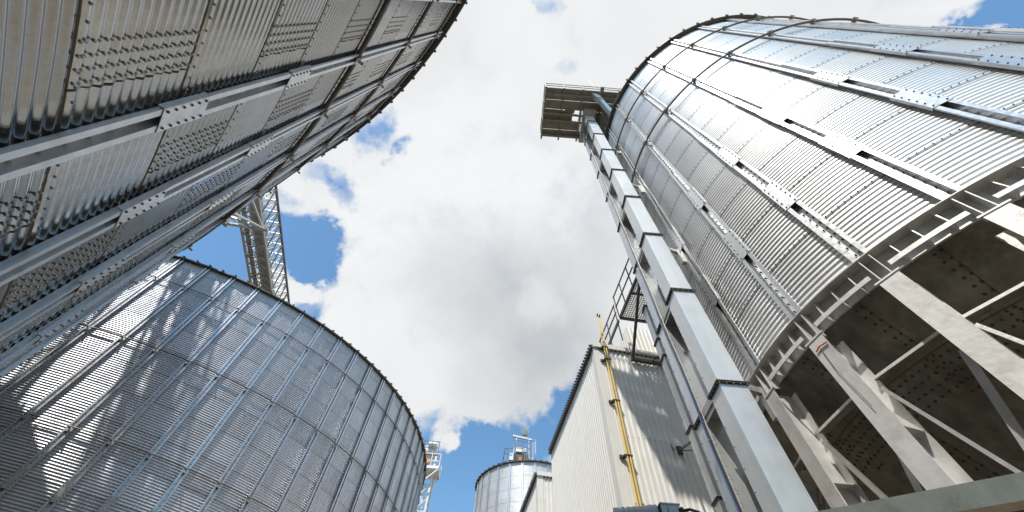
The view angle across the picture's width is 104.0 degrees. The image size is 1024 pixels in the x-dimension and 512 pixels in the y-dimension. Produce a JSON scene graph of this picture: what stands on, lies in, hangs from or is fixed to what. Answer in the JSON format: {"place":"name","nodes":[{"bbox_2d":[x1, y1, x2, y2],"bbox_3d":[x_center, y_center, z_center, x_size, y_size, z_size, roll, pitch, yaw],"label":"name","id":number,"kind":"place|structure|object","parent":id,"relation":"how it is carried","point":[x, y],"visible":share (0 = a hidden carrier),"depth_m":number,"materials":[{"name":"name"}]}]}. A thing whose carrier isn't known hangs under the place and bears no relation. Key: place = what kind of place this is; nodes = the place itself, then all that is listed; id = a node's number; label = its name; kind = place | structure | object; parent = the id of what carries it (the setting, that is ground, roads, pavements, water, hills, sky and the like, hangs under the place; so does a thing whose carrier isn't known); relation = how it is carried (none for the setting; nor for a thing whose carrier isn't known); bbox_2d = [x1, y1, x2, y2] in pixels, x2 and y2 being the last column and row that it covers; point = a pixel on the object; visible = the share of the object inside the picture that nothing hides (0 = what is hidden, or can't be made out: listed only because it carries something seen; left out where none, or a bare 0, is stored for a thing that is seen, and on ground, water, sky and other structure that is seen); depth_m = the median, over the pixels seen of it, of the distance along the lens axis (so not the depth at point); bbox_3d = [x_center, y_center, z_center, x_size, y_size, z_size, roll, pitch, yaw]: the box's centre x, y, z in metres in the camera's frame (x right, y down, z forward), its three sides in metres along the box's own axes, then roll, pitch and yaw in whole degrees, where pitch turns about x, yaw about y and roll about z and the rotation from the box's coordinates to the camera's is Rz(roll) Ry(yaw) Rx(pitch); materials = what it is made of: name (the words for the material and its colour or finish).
{"place":"outdoors","nodes":[
{"label":"outdoors","id":0,"kind":"place"},
{"bbox_2d":[176,0,1023,511],"label":"sky","id":1,"kind":"structure","parent":0,"point":[472,257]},
{"bbox_2d":[613,504,658,511],"bbox_3d":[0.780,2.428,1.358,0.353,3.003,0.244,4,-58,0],"label":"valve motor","id":2,"kind":"object","parent":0,"point":[649,508],"visible":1,"depth_m":2.58,"materials":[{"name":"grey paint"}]},
{"bbox_2d":[816,472,1023,511],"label":"guard beam","id":3,"kind":"structure","parent":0,"point":[1004,493],"depth_m":2.29,"materials":[{"name":"grey metal"}]},
{"bbox_3d":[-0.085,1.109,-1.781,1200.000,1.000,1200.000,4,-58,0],"label":"ground","id":4,"kind":"structure","parent":0,"visible":0},
{"bbox_2d":[0,255,426,511],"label":"grain silo","id":5,"kind":"object","parent":4,"relation":"on","point":[175,383],"visible":0.87,"depth_m":14.01,"materials":[{"name":"metal"}]},
{"bbox_2d":[0,0,467,379],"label":"grain silo","id":6,"kind":"object","parent":4,"relation":"on","point":[140,140],"visible":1,"depth_m":3.20,"materials":[{"name":"metal"}]},
{"bbox_2d":[225,200,268,231],"bbox_3d":[-16.877,-3.243,19.889,2.972,8.062,8.631,4,-58,0],"label":"bridge support","id":7,"kind":"object","parent":6,"relation":"attached to","point":[253,226],"visible":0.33,"depth_m":24.98,"materials":[{"name":"metal"}]},
{"bbox_2d":[237,186,289,302],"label":"conveyor bridge","id":8,"kind":"structure","parent":7,"relation":"on","point":[262,253],"depth_m":27.03,"materials":[{"name":"metal"}]},
{"bbox_2d":[417,440,441,511],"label":"elevator tower","id":9,"kind":"structure","parent":4,"relation":"on","point":[433,472],"depth_m":29.11,"materials":[{"name":"white metal"}]},
{"bbox_2d":[473,459,551,511],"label":"grain silo","id":10,"kind":"object","parent":4,"relation":"on","point":[502,488],"visible":0.57,"depth_m":29.58,"materials":[{"name":"metal"}]},
{"bbox_2d":[501,435,535,465],"bbox_3d":[0.950,15.827,31.759,3.551,2.897,1.212,4,-58,0],"label":"roof machinery","id":11,"kind":"object","parent":10,"relation":"on","point":[519,454],"visible":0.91,"depth_m":31.62,"materials":[{"name":"metal"}]},
{"bbox_2d":[521,428,528,435],"bbox_3d":[1.086,14.633,33.019,0.600,0.750,0.235,4,-58,0],"label":"floodlight","id":12,"kind":"object","parent":11,"relation":"on","point":[525,432],"visible":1,"depth_m":32.97,"materials":[{"name":"grey paint"}]},
{"bbox_2d":[519,471,553,511],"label":"clad building","id":13,"kind":"structure","parent":4,"relation":"on","point":[539,496],"depth_m":18.13,"materials":[{"name":"white metal"}]},
{"bbox_2d":[548,327,715,511],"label":"clad building","id":14,"kind":"structure","parent":4,"relation":"on","point":[590,467],"depth_m":12.45,"materials":[{"name":"white metal"}]},
{"bbox_2d":[596,314,638,505],"bbox_3d":[3.006,6.072,9.751,0.244,14.181,0.243,10,-58,-3],"label":"vent pipe","id":15,"kind":"object","parent":14,"relation":"attached to","point":[615,401],"visible":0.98,"depth_m":11.93,"materials":[{"name":"yellow metal"}]},
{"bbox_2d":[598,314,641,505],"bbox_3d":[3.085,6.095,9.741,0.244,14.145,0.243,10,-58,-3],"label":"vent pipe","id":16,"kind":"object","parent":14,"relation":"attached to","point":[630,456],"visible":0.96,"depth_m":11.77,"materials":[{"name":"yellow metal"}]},
{"bbox_2d":[599,257,661,365],"bbox_3d":[4.683,2.321,14.817,1.814,2.822,4.554,4,-58,0],"label":"access landing","id":17,"kind":"object","parent":14,"relation":"attached to","point":[638,294],"visible":0.41,"depth_m":14.68,"materials":[{"name":"metal"}]},
{"bbox_2d":[641,305,727,511],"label":"pipe","id":18,"kind":"object","parent":14,"relation":"attached to","point":[718,504],"visible":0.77,"depth_m":9.96,"materials":[{"name":"metal"}]},
{"bbox_2d":[577,108,817,511],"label":"bucket elevator","id":19,"kind":"object","parent":4,"relation":"on","point":[752,467],"visible":1,"depth_m":5.78,"materials":[{"name":"metal"}]},
{"bbox_2d":[540,83,620,141],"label":"service platform","id":20,"kind":"structure","parent":19,"relation":"attached to","point":[554,118],"depth_m":18.12,"materials":[{"name":"grey metal"}]},
{"bbox_2d":[591,93,611,114],"bbox_3d":[4.213,-6.212,17.234,1.874,2.236,0.374,36,-63,-18],"label":"spout","id":21,"kind":"object","parent":20,"relation":"attached to","point":[602,103],"visible":0.43,"depth_m":17.45,"materials":[{"name":"metal"}]},
{"bbox_2d":[604,13,1023,511],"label":"grain silo","id":22,"kind":"object","parent":4,"relation":"on","point":[835,210],"visible":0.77,"depth_m":5.13,"materials":[{"name":"metal"}]},
{"bbox_3d":[1.158,2.433,1.303,0.130,2.925,0.105,4,-58,0],"label":"control box","id":23,"kind":"object","parent":4,"relation":"on","visible":0},
{"bbox_2d":[657,502,699,511],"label":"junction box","id":24,"kind":"object","parent":23,"relation":"attached to","point":[667,507],"visible":0.99,"depth_m":2.54,"materials":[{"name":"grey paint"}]}
]}

